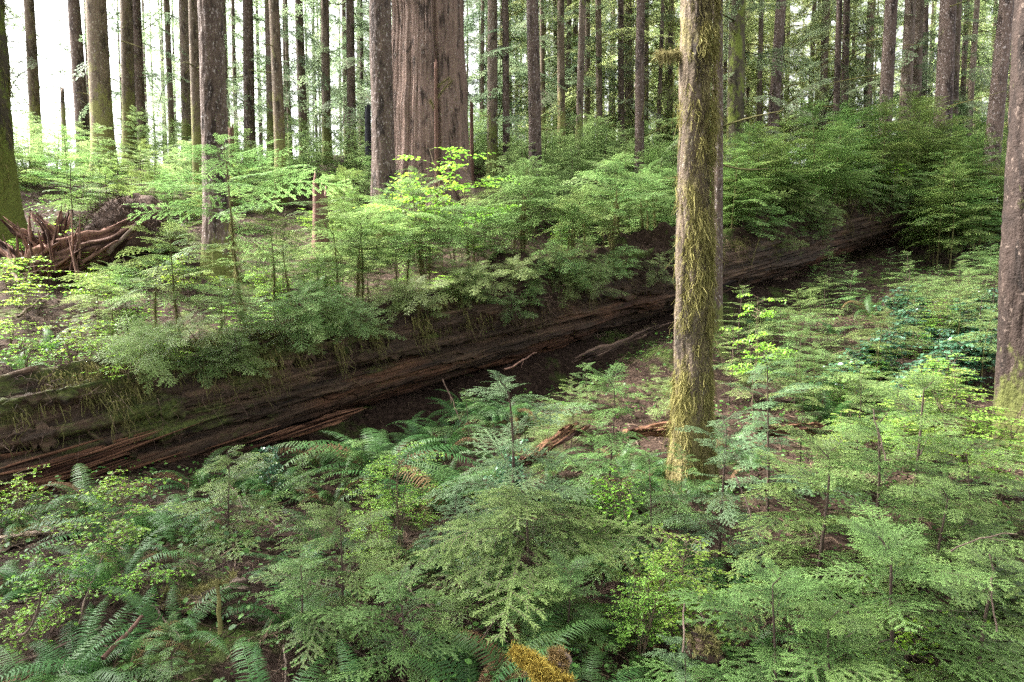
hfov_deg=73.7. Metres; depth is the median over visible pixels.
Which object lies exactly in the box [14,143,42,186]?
hemlock sapling
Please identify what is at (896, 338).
hemlock seedling
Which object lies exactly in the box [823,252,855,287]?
hemlock seedling
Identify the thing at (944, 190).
hemlock sapling
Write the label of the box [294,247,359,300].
hemlock sapling
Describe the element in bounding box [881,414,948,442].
sword fern
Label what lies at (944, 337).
leafy shrub
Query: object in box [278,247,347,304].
hemlock sapling
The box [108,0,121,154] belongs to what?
conifer tree
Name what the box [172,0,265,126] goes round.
conifer tree
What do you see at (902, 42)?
conifer tree
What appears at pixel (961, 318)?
leafy shrub
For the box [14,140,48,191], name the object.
hemlock sapling
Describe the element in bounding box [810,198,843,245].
hemlock sapling
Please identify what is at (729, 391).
hemlock seedling
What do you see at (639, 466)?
sword fern
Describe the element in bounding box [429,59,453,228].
pole snag
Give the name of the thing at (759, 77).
conifer tree
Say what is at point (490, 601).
dead stick
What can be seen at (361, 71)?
conifer tree
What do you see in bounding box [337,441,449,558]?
leafy shrub
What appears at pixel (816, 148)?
hemlock sapling
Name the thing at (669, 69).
conifer tree
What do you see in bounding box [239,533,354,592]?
sword fern
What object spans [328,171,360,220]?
hemlock sapling
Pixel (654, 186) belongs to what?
hemlock sapling
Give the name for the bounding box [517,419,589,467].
rotten log
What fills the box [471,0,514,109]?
conifer tree
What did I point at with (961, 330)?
leafy shrub
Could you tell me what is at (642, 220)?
hemlock sapling
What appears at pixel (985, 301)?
leafy shrub
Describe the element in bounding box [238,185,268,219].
hemlock sapling
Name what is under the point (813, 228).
hemlock sapling
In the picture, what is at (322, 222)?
hemlock sapling
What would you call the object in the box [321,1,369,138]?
conifer tree
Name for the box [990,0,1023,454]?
conifer tree
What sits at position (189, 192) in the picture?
hemlock sapling
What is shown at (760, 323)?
hemlock seedling
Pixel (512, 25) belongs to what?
conifer tree
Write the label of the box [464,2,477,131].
conifer tree
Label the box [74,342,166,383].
leafy shrub
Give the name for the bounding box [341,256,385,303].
hemlock sapling
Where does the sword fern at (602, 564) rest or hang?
on the ground at (550, 375)
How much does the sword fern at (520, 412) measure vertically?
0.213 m
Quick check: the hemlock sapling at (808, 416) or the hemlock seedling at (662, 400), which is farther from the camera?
the hemlock seedling at (662, 400)
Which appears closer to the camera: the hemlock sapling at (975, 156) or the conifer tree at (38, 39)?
the hemlock sapling at (975, 156)
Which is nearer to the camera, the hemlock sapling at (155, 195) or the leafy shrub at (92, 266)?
the leafy shrub at (92, 266)
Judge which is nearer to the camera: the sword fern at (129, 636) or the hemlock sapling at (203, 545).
the sword fern at (129, 636)
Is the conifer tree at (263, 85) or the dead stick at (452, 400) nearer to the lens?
the dead stick at (452, 400)
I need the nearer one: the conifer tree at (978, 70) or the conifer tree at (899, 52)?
the conifer tree at (978, 70)
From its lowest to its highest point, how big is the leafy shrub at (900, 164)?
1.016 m
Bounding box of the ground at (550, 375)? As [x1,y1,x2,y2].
[0,141,1023,681]
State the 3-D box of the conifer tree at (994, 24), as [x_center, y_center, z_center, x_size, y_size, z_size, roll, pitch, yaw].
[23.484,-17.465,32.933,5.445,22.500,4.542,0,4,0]
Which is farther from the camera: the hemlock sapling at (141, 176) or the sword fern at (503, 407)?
the hemlock sapling at (141, 176)
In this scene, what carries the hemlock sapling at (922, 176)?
on the ground at (550, 375)
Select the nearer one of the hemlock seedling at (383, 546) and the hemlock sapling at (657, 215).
the hemlock seedling at (383, 546)
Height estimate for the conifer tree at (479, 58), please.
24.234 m
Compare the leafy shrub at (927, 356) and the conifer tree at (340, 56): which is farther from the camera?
the conifer tree at (340, 56)
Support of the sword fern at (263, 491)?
on the ground at (550, 375)
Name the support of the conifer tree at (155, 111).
on the ground at (550, 375)
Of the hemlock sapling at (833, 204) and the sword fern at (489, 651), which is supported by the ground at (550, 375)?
the sword fern at (489, 651)
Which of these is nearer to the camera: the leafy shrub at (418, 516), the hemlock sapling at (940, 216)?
the leafy shrub at (418, 516)
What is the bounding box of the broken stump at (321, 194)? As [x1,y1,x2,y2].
[310,173,331,264]
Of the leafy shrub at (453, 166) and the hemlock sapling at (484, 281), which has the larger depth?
the leafy shrub at (453, 166)
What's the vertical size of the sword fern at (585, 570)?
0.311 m
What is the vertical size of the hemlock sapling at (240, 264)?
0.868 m
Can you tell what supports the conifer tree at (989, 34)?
on the ground at (550, 375)
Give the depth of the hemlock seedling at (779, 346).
8.78 m
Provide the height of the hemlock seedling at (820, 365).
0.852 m
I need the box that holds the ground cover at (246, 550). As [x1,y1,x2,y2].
[0,156,1023,681]
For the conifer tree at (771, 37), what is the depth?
31.06 m
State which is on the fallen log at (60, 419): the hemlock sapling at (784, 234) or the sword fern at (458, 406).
the hemlock sapling at (784, 234)
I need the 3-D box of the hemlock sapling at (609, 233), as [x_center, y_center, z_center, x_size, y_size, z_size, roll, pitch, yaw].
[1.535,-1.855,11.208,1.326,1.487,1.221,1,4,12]
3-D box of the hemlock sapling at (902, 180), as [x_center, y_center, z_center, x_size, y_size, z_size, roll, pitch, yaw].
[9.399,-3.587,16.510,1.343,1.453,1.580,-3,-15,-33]
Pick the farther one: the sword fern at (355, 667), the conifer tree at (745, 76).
the conifer tree at (745, 76)
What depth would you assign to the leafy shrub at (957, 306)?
9.76 m
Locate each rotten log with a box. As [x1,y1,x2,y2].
[0,515,84,552]
[147,569,256,614]
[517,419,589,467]
[571,322,671,363]
[622,420,670,439]
[753,418,836,440]
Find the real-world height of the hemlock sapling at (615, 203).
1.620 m
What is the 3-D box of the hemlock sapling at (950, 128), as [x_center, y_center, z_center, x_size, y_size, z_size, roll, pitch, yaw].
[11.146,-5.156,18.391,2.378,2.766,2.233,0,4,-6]
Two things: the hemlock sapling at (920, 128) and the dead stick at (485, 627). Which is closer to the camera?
the dead stick at (485, 627)
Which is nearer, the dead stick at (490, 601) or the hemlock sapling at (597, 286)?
the dead stick at (490, 601)
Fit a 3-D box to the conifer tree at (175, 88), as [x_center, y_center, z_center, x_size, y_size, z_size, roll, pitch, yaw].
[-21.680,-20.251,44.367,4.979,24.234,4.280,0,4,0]
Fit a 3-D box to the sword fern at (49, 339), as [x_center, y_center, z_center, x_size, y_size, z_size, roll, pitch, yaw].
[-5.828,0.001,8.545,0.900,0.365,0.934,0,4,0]
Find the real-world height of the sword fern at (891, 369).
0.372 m
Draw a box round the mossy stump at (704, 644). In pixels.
[682,623,723,663]
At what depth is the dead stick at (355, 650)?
3.13 m
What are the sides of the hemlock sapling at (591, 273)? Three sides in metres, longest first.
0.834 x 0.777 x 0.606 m
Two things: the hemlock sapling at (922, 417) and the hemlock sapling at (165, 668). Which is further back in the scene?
the hemlock sapling at (922, 417)
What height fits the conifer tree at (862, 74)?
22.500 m
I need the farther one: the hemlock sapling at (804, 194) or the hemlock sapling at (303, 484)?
the hemlock sapling at (804, 194)
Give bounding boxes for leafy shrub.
[0,254,72,305]
[0,257,31,288]
[0,278,51,319]
[0,315,40,348]
[0,331,82,367]
[0,464,61,526]
[0,539,122,607]
[0,582,111,659]
[14,317,122,361]
[30,334,138,361]
[38,504,182,566]
[41,469,180,530]
[42,230,119,273]
[51,270,134,316]
[70,252,112,281]
[74,268,130,309]
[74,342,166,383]
[76,560,194,604]
[81,324,131,348]
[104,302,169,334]
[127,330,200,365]
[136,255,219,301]
[179,268,202,287]
[196,278,229,295]
[206,302,251,329]
[245,266,278,292]
[245,269,290,308]
[254,445,285,492]
[258,276,293,303]
[260,291,291,316]
[296,208,312,232]
[328,218,351,251]
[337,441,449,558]
[337,489,409,575]
[354,172,484,271]
[388,146,521,271]
[392,269,419,283]
[402,229,436,265]
[457,553,500,585]
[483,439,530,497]
[543,226,568,247]
[574,466,660,551]
[596,523,755,652]
[603,558,703,668]
[719,293,797,418]
[806,354,879,394]
[819,409,871,462]
[823,375,861,413]
[827,418,876,462]
[829,344,888,378]
[834,368,867,411]
[847,360,874,400]
[852,330,920,369]
[853,331,894,362]
[859,343,898,381]
[859,415,888,448]
[861,356,899,381]
[873,285,920,315]
[875,368,1023,489]
[875,383,943,460]
[876,163,912,207]
[876,412,936,471]
[877,399,922,455]
[881,316,926,355]
[881,357,953,401]
[888,297,938,324]
[895,351,950,379]
[896,308,937,333]
[896,328,938,358]
[899,355,961,400]
[908,353,983,412]
[909,366,977,429]
[916,328,956,354]
[917,294,968,336]
[917,299,958,337]
[922,393,1023,501]
[925,341,992,388]
[933,327,957,350]
[936,315,958,332]
[938,331,995,372]
[941,333,996,372]
[942,298,975,317]
[946,302,997,330]
[947,311,982,329]
[948,314,987,342]
[958,333,996,376]
[963,292,997,318]
[968,319,997,352]
[973,287,996,308]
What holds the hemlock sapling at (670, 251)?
on the ground at (550, 375)
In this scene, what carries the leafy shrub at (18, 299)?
on the ground at (550, 375)
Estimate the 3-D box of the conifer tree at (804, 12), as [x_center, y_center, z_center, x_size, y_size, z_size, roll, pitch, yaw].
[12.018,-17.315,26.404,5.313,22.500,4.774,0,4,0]
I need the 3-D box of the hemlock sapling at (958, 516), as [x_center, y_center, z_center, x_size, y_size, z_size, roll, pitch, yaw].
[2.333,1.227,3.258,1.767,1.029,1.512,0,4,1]
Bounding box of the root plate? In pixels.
[69,189,188,249]
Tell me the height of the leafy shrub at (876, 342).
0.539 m
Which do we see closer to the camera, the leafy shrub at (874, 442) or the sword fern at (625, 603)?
the sword fern at (625, 603)
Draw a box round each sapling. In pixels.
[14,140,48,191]
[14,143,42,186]
[16,123,112,197]
[25,155,104,224]
[51,298,98,345]
[53,259,153,347]
[54,164,107,206]
[59,271,148,336]
[64,140,131,196]
[78,166,134,223]
[78,311,185,398]
[80,159,149,211]
[83,264,173,339]
[84,218,253,339]
[92,157,138,196]
[97,244,232,332]
[97,321,190,373]
[108,139,182,200]
[112,160,193,205]
[121,133,352,325]
[131,158,181,202]
[131,611,202,681]
[141,312,236,360]
[144,213,207,280]
[150,169,192,215]
[150,321,210,363]
[156,445,289,561]
[168,173,244,224]
[168,342,238,387]
[171,225,216,301]
[172,275,259,334]
[173,519,226,582]
[175,172,200,209]
[178,280,260,345]
[180,304,203,334]
[187,141,264,206]
[191,321,270,376]
[211,313,276,354]
[214,326,276,375]
[216,206,320,319]
[216,250,256,285]
[222,313,287,344]
[224,342,271,380]
[229,233,346,318]
[230,163,270,213]
[230,549,406,653]
[233,157,279,202]
[234,303,305,344]
[237,243,258,278]
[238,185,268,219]
[240,151,272,197]
[242,240,314,304]
[247,296,272,319]
[248,501,406,677]
[255,157,299,213]
[258,275,360,350]
[260,269,295,311]
[261,152,311,203]
[262,165,292,205]
[264,319,314,353]
[265,315,324,354]
[267,196,395,302]
[268,454,331,548]
[271,295,355,357]
[274,233,341,293]
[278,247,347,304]
[283,204,421,302]
[289,249,356,306]
[293,272,361,326]
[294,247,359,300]
[300,167,377,238]
[300,217,411,300]
[300,563,484,681]
[301,299,348,334]
[303,171,357,222]
[309,188,383,250]
[312,217,410,303]
[315,240,382,305]
[318,294,386,348]
[318,296,376,336]
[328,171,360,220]
[329,168,371,229]
[329,186,378,242]
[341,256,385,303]
[341,262,384,303]
[342,267,390,300]
[344,187,408,247]
[344,248,372,293]
[350,166,478,291]
[352,176,479,287]
[352,233,426,293]
[355,156,405,189]
[356,302,403,343]
[360,236,402,285]
[364,279,424,322]
[365,210,457,290]
[365,470,673,644]
[372,223,461,286]
[374,274,456,319]
[397,201,481,289]
[401,195,466,268]
[403,370,611,572]
[413,295,450,318]
[415,504,507,632]
[422,481,479,573]
[423,203,504,269]
[431,265,484,308]
[433,254,493,296]
[438,265,492,297]
[439,201,518,264]
[442,263,515,304]
[450,235,496,271]
[450,274,499,309]
[452,211,533,258]
[455,200,523,252]
[456,268,501,303]
[460,175,522,244]
[463,232,517,264]
[473,156,578,252]
[477,184,513,213]
[479,155,584,252]
[481,201,550,255]
[488,253,543,289]
[499,290,537,325]
[504,261,553,293]
[507,265,545,289]
[515,287,546,314]
[519,204,546,238]
[528,177,561,229]
[528,363,676,538]
[529,245,573,280]
[531,222,590,254]
[534,201,595,258]
[536,248,584,281]
[541,182,614,255]
[544,190,616,256]
[544,200,600,259]
[547,270,591,308]
[551,266,582,290]
[562,225,599,255]
[562,258,599,292]
[564,236,608,269]
[565,151,670,237]
[565,258,610,299]
[571,156,669,248]
[577,182,644,246]
[583,450,721,596]
[585,261,615,285]
[586,176,646,242]
[586,257,629,302]
[587,210,633,247]
[593,245,643,271]
[600,165,672,232]
[603,261,637,280]
[608,201,651,236]
[612,159,676,229]
[616,557,881,681]
[618,179,675,232]
[619,140,677,231]
[627,180,675,229]
[631,249,657,267]
[632,442,709,529]
[638,411,823,606]
[639,253,675,286]
[644,635,707,681]
[648,209,672,226]
[663,240,674,262]
[680,504,1023,681]
[703,475,745,523]
[708,424,941,637]
[710,137,758,221]
[710,141,780,218]
[710,143,760,223]
[711,148,775,228]
[719,354,875,513]
[723,121,801,213]
[723,133,811,221]
[724,123,775,215]
[725,184,796,245]
[726,197,755,235]
[727,124,801,217]
[734,209,761,242]
[736,140,819,215]
[738,201,799,264]
[738,202,767,237]
[746,597,905,681]
[747,112,846,199]
[751,408,1023,613]
[757,132,816,189]
[763,97,877,212]
[764,139,825,203]
[765,371,1023,582]
[766,168,812,218]
[766,206,808,247]
[767,218,798,256]
[768,147,826,208]
[768,176,810,223]
[772,150,826,199]
[772,192,813,234]
[774,177,822,215]
[779,140,848,198]
[779,393,832,478]
[782,205,813,236]
[788,539,1023,681]
[789,189,824,215]
[792,129,850,196]
[796,126,867,205]
[796,566,990,681]
[798,196,846,248]
[803,120,889,209]
[803,473,1023,681]
[805,107,885,205]
[805,187,827,222]
[806,117,898,206]
[806,208,830,245]
[807,210,842,245]
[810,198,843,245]
[810,213,833,246]
[810,374,933,485]
[813,100,887,204]
[814,182,845,231]
[815,135,879,206]
[819,169,871,206]
[823,98,920,200]
[826,94,931,203]
[829,106,877,202]
[833,170,883,213]
[833,437,1023,648]
[837,160,889,219]
[841,137,900,204]
[845,100,922,200]
[858,186,890,211]
[859,91,971,196]
[861,165,933,221]
[862,173,904,199]
[862,189,889,221]
[863,174,919,229]
[875,180,909,209]
[876,161,936,191]
[878,186,912,226]
[879,131,949,187]
[879,179,905,210]
[882,150,998,270]
[884,97,965,184]
[885,173,939,220]
[888,96,972,188]
[891,181,961,260]
[892,93,933,164]
[892,173,977,264]
[893,157,1000,270]
[895,154,984,253]
[897,121,947,198]
[898,122,989,231]
[898,166,949,197]
[899,190,917,220]
[900,147,975,231]
[905,127,989,213]
[909,132,998,209]
[910,138,996,206]
[910,168,1002,258]
[911,125,973,167]
[913,123,1004,254]
[915,171,991,252]
[918,143,1003,253]
[920,97,933,160]
[923,115,976,164]
[929,137,1005,254]
[931,179,983,251]
[937,179,1001,256]
[946,156,994,246]
[952,100,1006,168]
[952,155,1003,246]
[957,181,1001,251]
[961,106,1007,173]
[962,118,1005,181]
[963,170,1004,252]
[973,178,1003,235]
[978,167,1004,243]
[983,133,1007,215]
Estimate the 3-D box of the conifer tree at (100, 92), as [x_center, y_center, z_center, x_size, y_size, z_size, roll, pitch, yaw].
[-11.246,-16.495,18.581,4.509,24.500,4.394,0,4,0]
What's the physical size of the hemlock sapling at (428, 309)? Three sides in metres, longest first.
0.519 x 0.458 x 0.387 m
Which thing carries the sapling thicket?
on the ground at (550, 375)
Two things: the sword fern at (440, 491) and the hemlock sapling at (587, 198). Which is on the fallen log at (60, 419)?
the hemlock sapling at (587, 198)
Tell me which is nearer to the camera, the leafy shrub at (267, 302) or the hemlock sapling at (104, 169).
the leafy shrub at (267, 302)
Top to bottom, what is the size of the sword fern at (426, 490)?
0.779 m
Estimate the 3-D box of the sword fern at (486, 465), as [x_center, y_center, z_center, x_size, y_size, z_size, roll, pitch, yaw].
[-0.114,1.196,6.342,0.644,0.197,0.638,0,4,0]
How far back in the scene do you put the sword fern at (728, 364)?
8.48 m
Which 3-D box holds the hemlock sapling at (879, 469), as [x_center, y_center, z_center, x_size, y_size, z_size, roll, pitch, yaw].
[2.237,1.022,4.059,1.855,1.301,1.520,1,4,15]
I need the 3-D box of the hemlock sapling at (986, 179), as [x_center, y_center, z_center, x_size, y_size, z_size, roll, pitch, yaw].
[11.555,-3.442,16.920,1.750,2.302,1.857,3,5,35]
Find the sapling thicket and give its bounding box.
[13,102,763,243]
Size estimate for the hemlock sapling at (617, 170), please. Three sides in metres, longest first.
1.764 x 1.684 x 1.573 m
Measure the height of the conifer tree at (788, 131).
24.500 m
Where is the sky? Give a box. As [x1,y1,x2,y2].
[5,0,998,199]
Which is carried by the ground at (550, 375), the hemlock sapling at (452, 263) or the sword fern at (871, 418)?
the sword fern at (871, 418)
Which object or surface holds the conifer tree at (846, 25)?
on the ground at (550, 375)
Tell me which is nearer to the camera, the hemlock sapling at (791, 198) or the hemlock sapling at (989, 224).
the hemlock sapling at (791, 198)
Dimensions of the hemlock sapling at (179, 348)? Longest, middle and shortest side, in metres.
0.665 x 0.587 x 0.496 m
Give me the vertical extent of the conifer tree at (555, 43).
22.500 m
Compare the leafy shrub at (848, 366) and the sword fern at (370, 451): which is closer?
the sword fern at (370, 451)
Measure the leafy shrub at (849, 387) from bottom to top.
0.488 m
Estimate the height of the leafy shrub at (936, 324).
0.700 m
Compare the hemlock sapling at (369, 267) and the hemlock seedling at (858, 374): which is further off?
the hemlock sapling at (369, 267)
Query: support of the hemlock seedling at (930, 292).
on the ground at (550, 375)
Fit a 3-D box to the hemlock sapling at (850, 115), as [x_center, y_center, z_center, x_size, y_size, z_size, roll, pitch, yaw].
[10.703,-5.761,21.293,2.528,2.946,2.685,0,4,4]
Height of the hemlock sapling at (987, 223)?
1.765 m
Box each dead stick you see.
[0,626,102,671]
[1,262,26,282]
[16,592,48,636]
[17,293,48,317]
[26,508,42,525]
[77,555,103,625]
[82,240,118,262]
[100,615,143,659]
[106,220,137,253]
[146,598,180,637]
[214,580,222,633]
[263,514,325,522]
[270,644,287,681]
[306,621,375,662]
[383,572,454,604]
[402,586,450,619]
[442,379,461,421]
[459,597,491,606]
[461,577,532,631]
[471,615,514,635]
[482,599,510,648]
[482,602,511,640]
[504,352,536,370]
[682,603,684,652]
[735,476,751,518]
[873,409,885,460]
[950,532,1016,551]
[990,578,997,631]
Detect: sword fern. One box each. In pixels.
[0,350,53,370]
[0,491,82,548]
[0,534,207,630]
[0,545,128,611]
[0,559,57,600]
[0,585,196,681]
[0,593,174,681]
[0,624,178,681]
[1,463,164,543]
[12,325,75,354]
[15,494,231,562]
[41,522,193,573]
[45,535,115,578]
[79,582,249,680]
[103,491,241,539]
[139,446,265,503]
[143,507,226,544]
[188,446,295,498]
[197,523,278,550]
[208,461,288,501]
[210,571,379,652]
[221,471,320,511]
[226,452,328,509]
[231,637,338,681]
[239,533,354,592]
[261,438,365,469]
[269,428,486,522]
[277,508,391,563]
[283,475,379,515]
[297,638,368,681]
[321,433,405,478]
[326,456,508,539]
[355,515,441,576]
[358,411,443,452]
[367,500,430,519]
[367,629,582,681]
[384,420,460,453]
[385,420,496,457]
[391,533,464,600]
[402,454,476,502]
[407,412,470,440]
[410,470,475,511]
[413,471,498,525]
[424,397,477,426]
[428,389,501,425]
[431,580,610,681]
[436,601,624,681]
[443,398,513,429]
[452,472,520,513]
[452,516,524,569]
[457,494,502,517]
[459,405,536,434]
[463,394,560,432]
[470,435,527,465]
[470,455,528,474]
[470,468,527,504]
[474,399,548,430]
[483,447,590,479]
[499,400,544,418]
[502,646,657,681]
[520,465,583,501]
[550,528,641,598]
[559,451,617,475]
[559,477,632,509]
[568,438,648,463]
[570,524,692,604]
[578,603,685,680]
[584,452,665,494]
[586,582,669,618]
[587,486,654,515]
[589,574,690,650]
[596,453,666,495]
[598,464,664,496]
[605,483,684,507]
[619,467,667,491]
[621,448,709,509]
[639,476,737,506]
[666,539,763,626]
[685,604,815,680]
[712,355,779,376]
[716,421,776,458]
[716,437,783,480]
[728,312,788,335]
[730,324,777,338]
[739,343,793,376]
[768,360,821,381]
[772,381,837,409]
[778,391,829,411]
[793,382,872,424]
[796,399,890,438]
[797,380,871,404]
[808,319,857,337]
[818,373,882,401]
[835,295,892,320]
[842,411,911,432]
[859,366,907,373]
[870,395,947,421]
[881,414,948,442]
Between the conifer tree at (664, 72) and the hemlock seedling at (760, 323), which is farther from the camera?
the conifer tree at (664, 72)
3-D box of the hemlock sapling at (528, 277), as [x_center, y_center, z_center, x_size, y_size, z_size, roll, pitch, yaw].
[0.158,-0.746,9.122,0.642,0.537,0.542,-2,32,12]
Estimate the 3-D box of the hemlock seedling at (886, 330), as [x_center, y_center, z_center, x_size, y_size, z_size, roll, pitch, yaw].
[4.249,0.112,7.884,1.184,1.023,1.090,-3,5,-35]
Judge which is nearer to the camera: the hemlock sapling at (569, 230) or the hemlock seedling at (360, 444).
the hemlock seedling at (360, 444)
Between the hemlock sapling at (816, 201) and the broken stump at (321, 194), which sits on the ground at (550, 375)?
the broken stump at (321, 194)
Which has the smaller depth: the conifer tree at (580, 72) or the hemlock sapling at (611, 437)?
the hemlock sapling at (611, 437)
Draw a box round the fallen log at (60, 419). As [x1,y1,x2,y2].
[0,197,922,497]
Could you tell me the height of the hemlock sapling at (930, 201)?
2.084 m
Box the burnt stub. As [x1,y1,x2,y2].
[365,104,371,180]
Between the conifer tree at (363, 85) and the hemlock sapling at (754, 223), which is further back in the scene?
the conifer tree at (363, 85)
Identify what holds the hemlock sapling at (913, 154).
on the ground at (550, 375)
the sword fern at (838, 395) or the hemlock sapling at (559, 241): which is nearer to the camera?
the sword fern at (838, 395)
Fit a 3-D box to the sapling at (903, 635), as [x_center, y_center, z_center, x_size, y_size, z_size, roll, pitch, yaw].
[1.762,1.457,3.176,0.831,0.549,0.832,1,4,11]
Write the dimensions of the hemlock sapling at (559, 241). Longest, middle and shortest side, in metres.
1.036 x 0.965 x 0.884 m
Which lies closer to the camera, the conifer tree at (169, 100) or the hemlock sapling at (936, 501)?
the hemlock sapling at (936, 501)
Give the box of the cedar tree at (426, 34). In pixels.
[391,0,492,219]
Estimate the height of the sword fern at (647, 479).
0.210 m
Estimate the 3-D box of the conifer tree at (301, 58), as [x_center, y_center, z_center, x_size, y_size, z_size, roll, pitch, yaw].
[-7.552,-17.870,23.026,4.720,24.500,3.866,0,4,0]
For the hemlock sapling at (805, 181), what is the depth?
14.74 m
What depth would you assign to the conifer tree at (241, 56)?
47.28 m
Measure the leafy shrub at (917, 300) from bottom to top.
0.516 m
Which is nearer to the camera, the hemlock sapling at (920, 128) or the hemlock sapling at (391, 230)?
the hemlock sapling at (391, 230)
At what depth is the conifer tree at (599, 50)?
24.34 m
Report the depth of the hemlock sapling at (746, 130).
16.43 m
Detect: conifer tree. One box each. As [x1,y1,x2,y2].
[0,0,30,246]
[4,0,74,146]
[4,0,88,165]
[5,1,55,138]
[24,0,121,135]
[50,0,89,168]
[71,0,189,166]
[75,0,145,174]
[77,0,139,169]
[107,0,174,163]
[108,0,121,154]
[117,0,180,159]
[141,0,236,165]
[144,0,166,158]
[145,0,180,162]
[146,5,175,160]
[147,0,180,164]
[150,0,180,164]
[151,2,180,145]
[165,0,337,168]
[166,36,180,143]
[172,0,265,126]
[172,0,289,160]
[179,0,191,164]
[180,0,201,202]
[197,0,234,279]
[226,0,264,153]
[226,0,266,159]
[226,1,264,151]
[226,6,257,155]
[232,0,364,162]
[236,0,298,159]
[238,0,332,159]
[240,4,318,156]
[252,0,288,205]
[254,0,342,151]
[254,3,266,151]
[254,12,282,154]
[261,0,302,169]
[266,0,333,139]
[279,0,391,165]
[289,0,341,152]
[290,5,334,158]
[292,0,341,154]
[292,0,370,122]
[292,2,340,155]
[293,6,335,150]
[294,0,332,164]
[308,0,370,154]
[315,0,370,152]
[319,0,369,154]
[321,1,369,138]
[329,0,343,154]
[329,0,368,149]
[330,9,355,140]
[332,0,369,117]
[367,0,399,238]
[464,0,502,106]
[464,0,502,116]
[464,0,526,147]
[464,0,570,182]
[464,0,574,147]
[464,1,485,122]
[464,1,486,141]
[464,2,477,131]
[465,0,520,127]
[465,0,573,141]
[465,4,478,111]
[466,1,499,139]
[466,5,525,141]
[468,0,524,145]
[469,0,596,147]
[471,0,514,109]
[473,0,527,144]
[481,0,526,181]
[484,1,550,118]
[497,0,578,126]
[498,12,525,141]
[510,0,594,118]
[511,0,593,138]
[511,15,527,127]
[513,0,617,150]
[517,0,617,131]
[524,0,673,156]
[527,0,560,204]
[540,0,592,168]
[545,0,648,150]
[546,0,624,133]
[558,0,597,182]
[565,0,679,160]
[577,0,680,156]
[583,6,617,139]
[590,0,609,126]
[590,0,678,154]
[590,1,617,139]
[590,1,677,135]
[590,8,617,136]
[593,2,657,140]
[603,0,727,160]
[604,0,677,205]
[613,0,726,150]
[634,0,680,136]
[634,1,679,143]
[634,1,680,136]
[635,0,678,140]
[650,0,727,495]
[650,0,838,223]
[650,9,679,143]
[653,5,756,119]
[670,0,797,140]
[709,0,792,124]
[711,0,782,333]
[712,0,792,129]
[723,0,828,173]
[726,0,795,146]
[727,10,783,142]
[744,0,842,156]
[744,1,803,147]
[745,0,795,145]
[745,0,822,185]
[745,0,827,145]
[745,0,874,145]
[749,1,826,160]
[751,1,820,141]
[751,2,804,140]
[755,0,833,141]
[758,0,920,202]
[765,0,876,165]
[768,0,863,156]
[782,0,911,195]
[782,1,902,153]
[784,7,834,133]
[785,0,883,148]
[790,3,840,143]
[794,3,814,162]
[807,0,903,125]
[807,1,901,152]
[814,0,935,162]
[815,0,878,136]
[818,9,877,153]
[819,0,904,132]
[823,0,985,197]
[829,0,926,199]
[860,0,993,149]
[862,1,896,110]
[871,0,1010,163]
[875,0,937,109]
[875,0,1008,108]
[892,1,938,138]
[892,2,960,118]
[892,4,937,135]
[894,0,915,198]
[925,0,1003,232]
[927,0,938,90]
[927,0,1010,149]
[928,0,1009,157]
[929,0,1010,121]
[930,0,1007,164]
[934,0,991,133]
[959,0,992,180]
[959,0,1008,184]
[959,2,990,131]
[971,0,1013,240]
[973,19,1008,200]
[974,14,1010,200]
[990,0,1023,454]
[1001,52,1010,166]
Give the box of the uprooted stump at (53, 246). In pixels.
[0,207,148,281]
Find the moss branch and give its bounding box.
[503,640,578,681]
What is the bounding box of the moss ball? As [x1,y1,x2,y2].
[545,644,571,673]
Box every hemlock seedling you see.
[307,438,397,495]
[352,539,439,601]
[404,589,474,681]
[429,388,493,446]
[446,536,547,635]
[469,564,593,681]
[479,454,511,497]
[495,550,618,672]
[499,555,607,633]
[516,401,580,455]
[519,493,620,573]
[524,421,575,482]
[544,376,610,424]
[544,386,610,449]
[555,362,603,412]
[561,419,637,491]
[573,496,654,565]
[580,378,612,404]
[636,366,671,419]
[648,379,672,416]
[712,326,790,404]
[717,285,773,356]
[719,357,766,400]
[741,304,766,323]
[745,297,779,343]
[750,312,856,400]
[750,316,802,348]
[753,328,847,412]
[756,288,843,345]
[758,307,805,364]
[759,304,811,359]
[763,351,794,381]
[763,373,834,423]
[772,341,861,420]
[780,363,806,399]
[781,299,853,361]
[788,275,844,333]
[799,365,913,421]
[803,265,824,298]
[803,277,838,301]
[803,328,838,360]
[810,251,855,298]
[814,247,849,295]
[816,306,861,365]
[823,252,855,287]
[825,270,876,314]
[833,306,937,386]
[833,370,883,414]
[839,315,871,347]
[853,368,952,435]
[871,357,901,395]
[873,248,912,281]
[879,316,916,364]
[880,262,928,308]
[884,251,937,290]
[886,275,967,323]
[887,276,947,306]
[903,305,929,349]
[909,287,997,341]
[915,276,943,312]
[923,278,960,309]
[932,267,995,309]
[933,291,997,370]
[934,260,982,298]
[935,264,947,290]
[938,310,997,389]
[940,253,981,280]
[946,289,985,337]
[951,246,998,289]
[955,246,998,289]
[957,267,989,295]
[961,256,998,293]
[965,269,984,297]
[971,273,998,326]
[973,243,999,272]
[979,306,997,367]
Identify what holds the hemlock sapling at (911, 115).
on the ground at (550, 375)
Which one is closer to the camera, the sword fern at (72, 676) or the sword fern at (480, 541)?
the sword fern at (72, 676)
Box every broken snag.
[60,86,68,168]
[228,125,237,205]
[470,100,474,185]
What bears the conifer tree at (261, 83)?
on the ground at (550, 375)
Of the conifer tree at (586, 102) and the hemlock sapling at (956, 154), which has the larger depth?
the conifer tree at (586, 102)
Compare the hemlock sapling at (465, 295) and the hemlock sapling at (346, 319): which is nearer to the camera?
the hemlock sapling at (346, 319)

